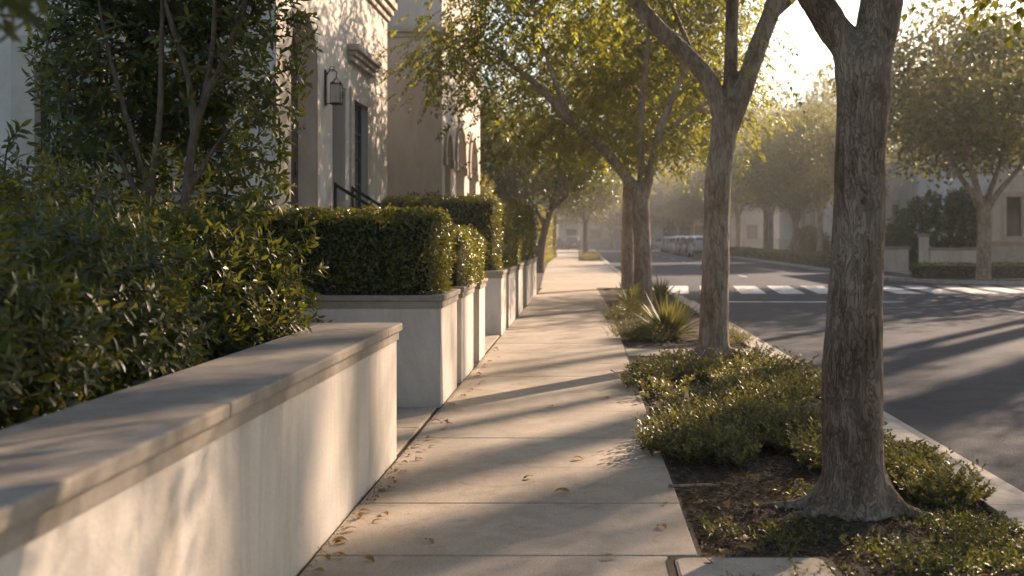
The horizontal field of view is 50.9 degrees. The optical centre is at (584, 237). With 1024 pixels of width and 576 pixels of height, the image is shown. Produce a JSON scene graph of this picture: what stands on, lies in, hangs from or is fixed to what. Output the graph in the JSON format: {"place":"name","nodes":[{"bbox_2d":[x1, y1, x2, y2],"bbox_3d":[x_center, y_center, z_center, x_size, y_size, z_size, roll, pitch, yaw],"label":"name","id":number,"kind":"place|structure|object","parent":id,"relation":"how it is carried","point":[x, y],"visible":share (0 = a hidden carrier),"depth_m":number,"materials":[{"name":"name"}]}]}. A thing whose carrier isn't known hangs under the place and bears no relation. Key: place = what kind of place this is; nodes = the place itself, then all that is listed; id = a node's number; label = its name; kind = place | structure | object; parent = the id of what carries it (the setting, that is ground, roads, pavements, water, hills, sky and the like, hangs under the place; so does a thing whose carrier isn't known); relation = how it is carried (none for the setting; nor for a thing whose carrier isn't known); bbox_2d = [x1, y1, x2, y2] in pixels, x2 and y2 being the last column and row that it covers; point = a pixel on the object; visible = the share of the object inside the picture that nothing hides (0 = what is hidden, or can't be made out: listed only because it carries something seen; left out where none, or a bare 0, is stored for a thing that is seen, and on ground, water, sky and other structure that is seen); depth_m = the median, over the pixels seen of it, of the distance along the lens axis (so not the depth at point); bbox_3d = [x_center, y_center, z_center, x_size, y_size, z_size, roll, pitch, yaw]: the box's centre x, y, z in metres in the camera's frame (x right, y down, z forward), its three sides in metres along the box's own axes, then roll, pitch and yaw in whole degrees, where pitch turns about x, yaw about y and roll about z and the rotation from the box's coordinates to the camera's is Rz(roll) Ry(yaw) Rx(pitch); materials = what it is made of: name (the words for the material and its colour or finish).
{"place":"outdoors","nodes":[
{"label":"outdoors","id":0,"kind":"place"},
{"bbox_2d":[17,0,323,240],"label":"tall shrub","id":1,"kind":"object","parent":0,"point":[194,30],"visible":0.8,"depth_m":8.91,"materials":[{"name":"green plant"}]},
{"bbox_2d":[397,265,546,456],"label":"garden soil","id":2,"kind":"structure","parent":0,"point":[539,277],"depth_m":14.16,"materials":[{"name":"brown soil"}]},
{"bbox_2d":[0,0,73,42],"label":"overhanging shrub","id":3,"kind":"object","parent":2,"relation":"on","point":[20,9],"visible":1,"depth_m":2.56,"materials":[{"name":"green plant"}]},
{"bbox_2d":[0,204,131,429],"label":"loose shrub","id":4,"kind":"object","parent":2,"relation":"on","point":[27,293],"visible":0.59,"depth_m":4.04,"materials":[{"name":"green plant"}]},
{"bbox_2d":[0,119,221,428],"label":"loose shrub","id":5,"kind":"object","parent":2,"relation":"on","point":[94,235],"visible":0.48,"depth_m":5.26,"materials":[{"name":"green plant"}]},
{"bbox_2d":[0,155,332,322],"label":"loose shrub","id":6,"kind":"object","parent":2,"relation":"on","point":[312,301],"visible":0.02,"depth_m":8.24,"materials":[{"name":"green plant"}]},
{"bbox_2d":[0,0,396,245],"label":"cream house","id":7,"kind":"structure","parent":2,"relation":"on","point":[344,145],"depth_m":17.98,"materials":[{"name":"paint"}]},
{"bbox_2d":[41,63,223,245],"bbox_3d":[-6.575,-1.100,15.690,2.750,2.900,0.060,0,0,0],"label":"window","id":8,"kind":"structure","parent":7,"relation":"in","point":[177,195],"depth_m":15.69,"materials":[{"name":"black glass"}]},
{"bbox_2d":[291,32,297,218],"bbox_3d":[-4.809,-1.797,17.120,0.082,3.594,1.640,0,0,0],"label":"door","id":9,"kind":"structure","parent":7,"relation":"in","point":[294,149],"depth_m":17.72,"materials":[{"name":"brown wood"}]},
{"bbox_2d":[324,66,342,105],"bbox_3d":[-4.349,-2.627,18.550,0.298,0.694,0.200,0,0,0],"label":"wall lantern","id":10,"kind":"object","parent":7,"relation":"attached to","point":[336,93],"depth_m":18.48,"materials":[{"name":"black metal"}]},
{"bbox_2d":[355,105,360,208],"bbox_3d":[-4.630,-1.590,21.430,0.060,2.140,1.260,0,0,0],"label":"window","id":11,"kind":"structure","parent":7,"relation":"in","point":[357,109],"depth_m":21.82,"materials":[{"name":"black glass"}]},
{"bbox_2d":[71,142,328,393],"bbox_3d":[-2.409,0.463,6.669,1.512,2.093,1.453,0,0,0],"label":"loose shrub","id":12,"kind":"object","parent":2,"relation":"on","point":[244,311],"visible":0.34,"depth_m":6.49,"materials":[{"name":"green plant"}]},
{"bbox_2d":[0,323,401,575],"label":"garden wall","id":13,"kind":"structure","parent":2,"relation":"on","point":[276,457],"depth_m":3.85,"materials":[{"name":"paint"}]},
{"bbox_2d":[334,182,380,208],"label":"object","id":14,"kind":"structure","parent":2,"relation":"on","point":[351,193],"depth_m":18.89,"materials":[{"name":"metal"}]},
{"bbox_2d":[301,289,460,407],"bbox_3d":[-2.885,1.068,10.155,3.268,1.104,1.278,0,0,0],"label":"planter","id":15,"kind":"object","parent":2,"relation":"on","point":[427,359],"visible":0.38,"depth_m":9.55,"materials":[{"name":"paint"}]},
{"bbox_2d":[119,201,460,294],"bbox_3d":[-2.770,0.110,10.147,3.095,0.953,1.336,0,0,0],"label":"clipped hedge","id":16,"kind":"object","parent":15,"relation":"on","point":[388,250],"visible":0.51,"depth_m":9.70,"materials":[{"name":"green plant"}]},
{"bbox_2d":[387,0,483,202],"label":"arcaded house","id":17,"kind":"structure","parent":2,"relation":"on","point":[420,158],"depth_m":27.00,"materials":[{"name":"paint"}]},
{"bbox_2d":[397,335,498,454],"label":"garden walk","id":18,"kind":"structure","parent":2,"relation":"on","point":[411,421],"depth_m":8.86,"materials":[{"name":"concrete"}]},
{"bbox_2d":[451,283,476,382],"bbox_3d":[-2.135,1.068,11.765,1.768,1.104,1.258,0,0,0],"label":"planter","id":19,"kind":"object","parent":2,"relation":"on","point":[465,333],"visible":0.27,"depth_m":11.44,"materials":[{"name":"paint"}]},
{"bbox_2d":[442,222,490,286],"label":"clipped hedge","id":20,"kind":"object","parent":19,"relation":"on","point":[468,265],"visible":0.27,"depth_m":11.87,"materials":[{"name":"green plant"}]},
{"bbox_2d":[473,278,487,361],"bbox_3d":[-2.135,1.068,13.420,1.768,1.104,0.788,0,0,0],"label":"planter","id":21,"kind":"object","parent":2,"relation":"on","point":[478,323],"visible":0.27,"depth_m":13.06,"materials":[{"name":"paint"}]},
{"bbox_2d":[480,171,495,196],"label":"garden shrub","id":22,"kind":"object","parent":2,"relation":"on","point":[486,190],"visible":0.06,"depth_m":38.42,"materials":[{"name":"green plant"}]},
{"bbox_2d":[485,269,507,335],"bbox_3d":[-2.585,1.068,17.000,2.668,1.104,1.068,0,0,0],"label":"planter","id":23,"kind":"object","parent":2,"relation":"on","point":[495,305],"visible":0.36,"depth_m":16.50,"materials":[{"name":"paint"}]},
{"bbox_2d":[379,192,505,270],"bbox_3d":[-2.281,-0.086,17.108,2.062,1.342,1.252,0,0,0],"label":"clipped hedge","id":24,"kind":"object","parent":23,"relation":"on","point":[479,212],"visible":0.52,"depth_m":16.68,"materials":[{"name":"green plant"}]},
{"bbox_2d":[504,265,517,326],"bbox_3d":[-2.085,1.068,19.050,1.668,1.104,1.968,0,0,0],"label":"planter","id":25,"kind":"object","parent":2,"relation":"on","point":[511,296],"visible":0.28,"depth_m":18.52,"materials":[{"name":"paint"}]},
{"bbox_2d":[449,195,523,267],"bbox_3d":[-1.878,-0.093,20.161,1.338,1.364,4.337,0,0,0],"label":"clipped hedge","id":26,"kind":"object","parent":25,"relation":"on","point":[513,238],"visible":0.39,"depth_m":19.18,"materials":[{"name":"green plant"}]},
{"bbox_2d":[516,262,524,315],"bbox_3d":[-2.035,1.068,21.500,1.568,1.104,1.468,0,0,0],"label":"planter","id":27,"kind":"object","parent":2,"relation":"on","point":[519,290],"visible":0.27,"depth_m":21.07,"materials":[{"name":"paint"}]},
{"bbox_2d":[480,73,564,235],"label":"evergreen tree","id":28,"kind":"object","parent":2,"relation":"on","point":[504,176],"visible":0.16,"depth_m":42.07,"materials":[{"name":"green plant"}]},
{"bbox_2d":[523,259,532,305],"bbox_3d":[-2.035,1.068,24.900,1.568,1.104,2.268,0,0,0],"label":"planter","id":29,"kind":"object","parent":2,"relation":"on","point":[527,283],"visible":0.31,"depth_m":24.00,"materials":[{"name":"paint"}]},
{"bbox_2d":[529,257,537,298],"bbox_3d":[-2.035,1.068,27.400,1.568,1.104,2.268,0,0,0],"label":"planter","id":30,"kind":"object","parent":2,"relation":"on","point":[534,278],"visible":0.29,"depth_m":27.34,"materials":[{"name":"paint"}]},
{"bbox_2d":[506,197,536,260],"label":"clipped hedge","id":31,"kind":"object","parent":30,"relation":"on","point":[528,228],"visible":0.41,"depth_m":24.91,"materials":[{"name":"green plant"}]},
{"bbox_2d":[526,203,557,265],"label":"ivy wall","id":32,"kind":"structure","parent":2,"relation":"on","point":[550,249],"depth_m":64.91,"materials":[{"name":"green plant"}]},
{"bbox_2d":[480,99,622,272],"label":"evergreen tree","id":33,"kind":"object","parent":2,"relation":"on","point":[542,240],"visible":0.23,"depth_m":45.80,"materials":[{"name":"green plant"}]},
{"bbox_2d":[296,250,760,575],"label":"sidewalk","id":34,"kind":"structure","parent":0,"point":[467,497],"depth_m":6.75,"materials":[{"name":"concrete"}]},
{"bbox_2d":[298,352,488,572],"bbox_3d":[-1.260,1.500,9.301,0.083,0.027,9.374,0,0,0],"label":"pavement debris","id":35,"kind":"object","parent":34,"relation":"on","point":[389,471],"visible":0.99,"depth_m":6.88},
{"bbox_2d":[578,250,601,260],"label":"planting bed","id":36,"kind":"object","parent":34,"relation":"on","point":[580,259],"visible":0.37,"depth_m":74.43,"materials":[{"name":"beige concrete"}]},
{"bbox_2d":[546,170,620,251],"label":"tree","id":37,"kind":"object","parent":36,"relation":"on","point":[580,219],"visible":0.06,"depth_m":111.86,"materials":[{"name":"green plant"}]},
{"bbox_2d":[539,159,637,252],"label":"tree","id":38,"kind":"object","parent":36,"relation":"on","point":[614,193],"visible":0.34,"depth_m":80.74,"materials":[{"name":"green plant"}]},
{"bbox_2d":[578,250,600,259],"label":"shrub","id":39,"kind":"object","parent":36,"relation":"on","point":[588,256],"visible":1,"depth_m":72.71,"materials":[{"name":"green plant"}]},
{"bbox_2d":[603,286,746,349],"bbox_3d":[1.296,1.522,23.730,1.922,0.076,18.540,0,0,0],"label":"planting bed","id":40,"kind":"object","parent":34,"relation":"on","point":[685,343],"visible":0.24,"depth_m":15.90,"materials":[{"name":"soil"}]},
{"bbox_2d":[598,293,654,321],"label":"shrub","id":41,"kind":"object","parent":40,"relation":"on","point":[622,311],"visible":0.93,"depth_m":19.74,"materials":[{"name":"green plant"}]},
{"bbox_2d":[597,280,657,311],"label":"spiky plant","id":42,"kind":"object","parent":40,"relation":"on","point":[635,291],"visible":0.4,"depth_m":21.77,"materials":[{"name":"green plant"}]},
{"bbox_2d":[600,308,689,341],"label":"shrub","id":43,"kind":"object","parent":40,"relation":"on","point":[630,333],"visible":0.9,"depth_m":15.74,"materials":[{"name":"green plant"}]},
{"bbox_2d":[626,290,698,342],"bbox_3d":[1.281,1.261,15.976,1.537,1.099,1.497,0,0,0],"label":"spiky plant","id":44,"kind":"object","parent":40,"relation":"on","point":[673,315],"visible":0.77,"depth_m":15.84,"materials":[{"name":"green plant"}]},
{"bbox_2d":[652,274,684,302],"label":"spiky plant","id":45,"kind":"object","parent":40,"relation":"on","point":[662,289],"visible":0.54,"depth_m":24.70,"materials":[{"name":"green plant"}]},
{"bbox_2d":[697,321,758,343],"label":"shrub","id":46,"kind":"object","parent":40,"relation":"on","point":[733,333],"visible":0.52,"depth_m":15.42,"materials":[{"name":"green plant"}]},
{"bbox_2d":[630,357,1023,575],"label":"planting bed","id":47,"kind":"object","parent":34,"relation":"on","point":[833,545],"visible":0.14,"depth_m":5.70,"materials":[{"name":"soil"}]},
{"bbox_2d":[668,483,718,487],"bbox_3d":[0.650,1.481,6.395,0.305,0.027,0.045,0,0,-3],"label":"stick","id":48,"kind":"object","parent":47,"relation":"on","point":[692,485],"visible":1,"depth_m":6.39,"materials":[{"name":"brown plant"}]},
{"bbox_2d":[611,339,821,410],"bbox_3d":[1.393,1.312,10.856,2.293,0.420,4.054,0,0,0],"label":"shrub","id":49,"kind":"object","parent":47,"relation":"on","point":[740,372],"visible":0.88,"depth_m":10.63,"materials":[{"name":"green plant"}]},
{"bbox_2d":[666,556,842,575],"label":"utility cover","id":50,"kind":"object","parent":47,"relation":"on","point":[721,565],"visible":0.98,"depth_m":4.87,"materials":[{"name":"concrete"}]},
{"bbox_2d":[630,386,892,469],"bbox_3d":[1.305,1.347,7.921,1.871,0.351,2.196,0,0,10],"label":"shrub","id":51,"kind":"object","parent":47,"relation":"on","point":[710,431],"visible":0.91,"depth_m":7.59,"materials":[{"name":"green plant"}]},
{"bbox_2d":[664,444,1023,575],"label":"mulch twigs","id":52,"kind":"object","parent":47,"relation":"on","point":[844,552],"visible":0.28,"depth_m":5.70,"materials":[{"name":"brown wood"}]},
{"bbox_2d":[698,481,1023,575],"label":"weeds","id":53,"kind":"object","parent":47,"relation":"on","point":[1004,527],"visible":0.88,"depth_m":5.23,"materials":[{"name":"green plant"}]},
{"bbox_2d":[740,0,1023,523],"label":"street tree","id":54,"kind":"object","parent":47,"relation":"on","point":[853,481],"visible":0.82,"depth_m":5.68,"materials":[{"name":"green plant"}]},
{"bbox_2d":[796,412,997,508],"bbox_3d":[1.915,1.383,6.982,1.025,0.277,2.337,0,0,0],"label":"shrub","id":55,"kind":"object","parent":47,"relation":"on","point":[911,467],"visible":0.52,"depth_m":6.22,"materials":[{"name":"green plant"}]},
{"bbox_2d":[556,236,580,249],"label":"parked car","id":56,"kind":"object","parent":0,"point":[566,242],"visible":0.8,"depth_m":134.10,"materials":[{"name":"white paint"}]},
{"bbox_2d":[556,216,665,248],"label":"end house","id":57,"kind":"structure","parent":0,"point":[598,237],"depth_m":150.00,"materials":[{"name":"beige paint"}]},
{"bbox_2d":[557,249,910,265],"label":"ground","id":58,"kind":"structure","parent":0,"point":[606,249],"depth_m":148.84,"materials":[{"name":"grey concrete"}]},
{"bbox_2d":[376,0,805,306],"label":"street tree","id":59,"kind":"object","parent":58,"relation":"on","point":[613,83],"visible":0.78,"depth_m":23.77,"materials":[{"name":"green plant"}]},
{"bbox_2d":[590,200,622,249],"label":"distant tree","id":60,"kind":"object","parent":58,"relation":"on","point":[616,217],"visible":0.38,"depth_m":145.58,"materials":[{"name":"green plant"}]},
{"bbox_2d":[474,0,807,360],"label":"street tree","id":61,"kind":"object","parent":58,"relation":"on","point":[728,100],"visible":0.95,"depth_m":13.25,"materials":[{"name":"green plant"}]},
{"bbox_2d":[488,1,796,288],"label":"street tree","id":62,"kind":"object","parent":58,"relation":"on","point":[627,257],"visible":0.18,"depth_m":31.68,"materials":[{"name":"green plant"}]},
{"bbox_2d":[618,177,674,226],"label":"distant tree","id":63,"kind":"object","parent":58,"relation":"on","point":[653,210],"visible":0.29,"depth_m":145.25,"materials":[{"name":"green plant"}]},
{"bbox_2d":[616,152,690,215],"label":"distant tree","id":64,"kind":"object","parent":58,"relation":"on","point":[665,172],"visible":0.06,"depth_m":165.17,"materials":[{"name":"green plant"}]},
{"bbox_2d":[652,164,692,235],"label":"distant tree","id":65,"kind":"object","parent":58,"relation":"on","point":[675,225],"visible":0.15,"depth_m":147.85,"materials":[{"name":"green plant"}]},
{"bbox_2d":[659,216,691,236],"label":"tall hedge","id":66,"kind":"object","parent":58,"relation":"on","point":[684,230],"visible":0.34,"depth_m":150.68,"materials":[{"name":"green plant"}]},
{"bbox_2d":[656,174,703,235],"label":"roadside tree","id":67,"kind":"object","parent":58,"relation":"on","point":[680,221],"visible":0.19,"depth_m":130.44,"materials":[{"name":"green plant"}]},
{"bbox_2d":[660,178,738,225],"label":"roadside tree","id":68,"kind":"object","parent":58,"relation":"on","point":[683,202],"visible":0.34,"depth_m":119.99,"materials":[{"name":"green plant"}]},
{"bbox_2d":[677,143,759,246],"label":"roadside tree","id":69,"kind":"object","parent":58,"relation":"on","point":[697,173],"visible":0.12,"depth_m":108.73,"materials":[{"name":"green plant"}]},
{"bbox_2d":[689,97,801,208],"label":"distant tree","id":70,"kind":"object","parent":58,"relation":"on","point":[759,116],"visible":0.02,"depth_m":133.02,"materials":[{"name":"green plant"}]},
{"bbox_2d":[704,124,791,247],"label":"roadside tree","id":71,"kind":"object","parent":58,"relation":"on","point":[765,224],"visible":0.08,"depth_m":96.80,"materials":[{"name":"green plant"}]},
{"bbox_2d":[701,140,800,248],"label":"roadside tree","id":72,"kind":"object","parent":58,"relation":"on","point":[769,211],"visible":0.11,"depth_m":87.77,"materials":[{"name":"green plant"}]},
{"bbox_2d":[730,94,835,250],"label":"roadside tree","id":73,"kind":"object","parent":58,"relation":"on","point":[749,185],"visible":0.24,"depth_m":70.29,"materials":[{"name":"green plant"}]},
{"bbox_2d":[594,250,1023,533],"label":"kerb","id":74,"kind":"structure","parent":58,"relation":"on","point":[1008,502],"depth_m":6.76,"materials":[{"name":"concrete"}]},
{"bbox_2d":[787,224,830,252],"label":"shrub","id":75,"kind":"object","parent":58,"relation":"on","point":[809,232],"visible":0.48,"depth_m":78.42,"materials":[{"name":"green plant"}]},
{"bbox_2d":[742,98,901,251],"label":"roadside tree","id":76,"kind":"object","parent":58,"relation":"on","point":[797,167],"visible":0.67,"depth_m":61.69,"materials":[{"name":"green plant"}]},
{"bbox_2d":[755,54,902,147],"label":"distant tree","id":77,"kind":"object","parent":58,"relation":"on","point":[813,96],"visible":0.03,"depth_m":110.29,"materials":[{"name":"green plant"}]},
{"bbox_2d":[778,147,897,250],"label":"street house","id":78,"kind":"structure","parent":58,"relation":"on","point":[786,227],"depth_m":91.30,"materials":[{"name":"beige paint"}]},
{"bbox_2d":[730,256,1023,284],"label":"kerb","id":79,"kind":"structure","parent":58,"relation":"on","point":[985,282],"depth_m":38.93,"materials":[{"name":"concrete"}]},
{"bbox_2d":[745,257,1023,280],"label":"planting strip","id":80,"kind":"object","parent":58,"relation":"on","point":[894,274],"visible":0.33,"depth_m":41.52,"materials":[{"name":"soil"}]},
{"bbox_2d":[729,246,758,256],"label":"hedge","id":81,"kind":"object","parent":80,"relation":"on","point":[738,251],"visible":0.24,"depth_m":84.81,"materials":[{"name":"green plant"}]},
{"bbox_2d":[746,247,803,262],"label":"hedge","id":82,"kind":"object","parent":80,"relation":"on","point":[780,255],"visible":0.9,"depth_m":69.52,"materials":[{"name":"green plant"}]},
{"bbox_2d":[793,250,830,267],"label":"hedge","id":83,"kind":"object","parent":80,"relation":"on","point":[818,258],"visible":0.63,"depth_m":57.08,"materials":[{"name":"green plant"}]},
{"bbox_2d":[797,0,1023,279],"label":"roadside tree","id":84,"kind":"object","parent":80,"relation":"on","point":[992,123],"visible":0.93,"depth_m":37.18,"materials":[{"name":"green plant"}]},
{"bbox_2d":[910,260,1023,278],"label":"hedge","id":85,"kind":"object","parent":80,"relation":"on","point":[961,270],"visible":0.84,"depth_m":39.38,"materials":[{"name":"green plant"}]},
{"bbox_2d":[884,222,914,255],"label":"shrub","id":86,"kind":"object","parent":58,"relation":"on","point":[888,234],"visible":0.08,"depth_m":61.76,"materials":[{"name":"green plant"}]},
{"bbox_2d":[885,149,916,257],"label":"street house","id":87,"kind":"structure","parent":58,"relation":"on","point":[903,194],"depth_m":66.64,"materials":[{"name":"beige paint"}]},
{"bbox_2d":[917,234,930,265],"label":"gate pillar","id":88,"kind":"structure","parent":58,"relation":"on","point":[923,247],"depth_m":45.83,"materials":[{"name":"paint"}]},
{"bbox_2d":[887,186,977,270],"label":"shrub","id":89,"kind":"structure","parent":58,"relation":"on","point":[960,208],"depth_m":47.84,"materials":[{"name":"green plant"}]},
{"bbox_2d":[893,24,1023,136],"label":"distant tree","id":90,"kind":"object","parent":58,"relation":"on","point":[1005,75],"visible":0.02,"depth_m":90.05,"materials":[{"name":"green plant"}]},
{"bbox_2d":[928,248,991,265],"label":"garden wall","id":91,"kind":"structure","parent":58,"relation":"on","point":[951,255],"depth_m":45.80,"materials":[{"name":"paint"}]},
{"bbox_2d":[691,204,778,248],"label":"end house","id":92,"kind":"structure","parent":0,"point":[751,230],"depth_m":152.00,"materials":[{"name":"beige paint"}]},
{"bbox_2d":[747,225,756,237],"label":"window","id":93,"kind":"structure","parent":92,"relation":"in","point":[751,229],"depth_m":152.19,"materials":[{"name":"grey glass"}]},
{"bbox_2d":[480,0,1023,173],"label":"sky","id":94,"kind":"structure","parent":0,"point":[798,25],"materials":[{"name":"white"}]},
{"bbox_2d":[595,250,1023,491],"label":"road","id":95,"kind":"structure","parent":0,"point":[953,371],"depth_m":16.63,"materials":[{"name":"grey asphalt"}]},
{"bbox_2d":[674,236,698,255],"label":"parked car","id":96,"kind":"object","parent":95,"relation":"on","point":[677,248],"visible":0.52,"depth_m":95.83,"materials":[{"name":"grey paint"}]},
{"bbox_2d":[681,236,701,256],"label":"parked car","id":97,"kind":"object","parent":95,"relation":"on","point":[684,244],"visible":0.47,"depth_m":90.12,"materials":[{"name":"black paint"}]},
{"bbox_2d":[687,236,702,257],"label":"parked car","id":98,"kind":"object","parent":95,"relation":"on","point":[695,244],"visible":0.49,"depth_m":83.89,"materials":[{"name":"silver paint"}]},
{"bbox_2d":[668,286,1023,293],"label":"crosswalk markings","id":99,"kind":"object","parent":95,"relation":"on","point":[778,289],"visible":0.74,"depth_m":33.50,"materials":[{"name":"paint"}]},
{"bbox_2d":[692,301,1023,499],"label":"gutter","id":100,"kind":"object","parent":95,"relation":"on","point":[1001,482],"visible":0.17,"depth_m":8.21,"materials":[{"name":"concrete"}]},
{"bbox_2d":[888,271,1023,279],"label":"sidewalk","id":101,"kind":"structure","parent":0,"point":[906,272],"depth_m":39.29,"materials":[{"name":"concrete"}]},
{"bbox_2d":[884,246,909,271],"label":"garden wall","id":102,"kind":"structure","parent":101,"relation":"on","point":[896,258],"depth_m":47.50,"materials":[{"name":"paint"}]},
{"bbox_2d":[914,116,1023,265],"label":"corner house","id":103,"kind":"structure","parent":0,"point":[1007,227],"depth_m":47.20,"materials":[{"name":"beige paint"}]},
{"bbox_2d":[1007,197,1020,235],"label":"window","id":104,"kind":"structure","parent":103,"relation":"in","point":[1013,203],"depth_m":47.39,"materials":[{"name":"grey glass"}]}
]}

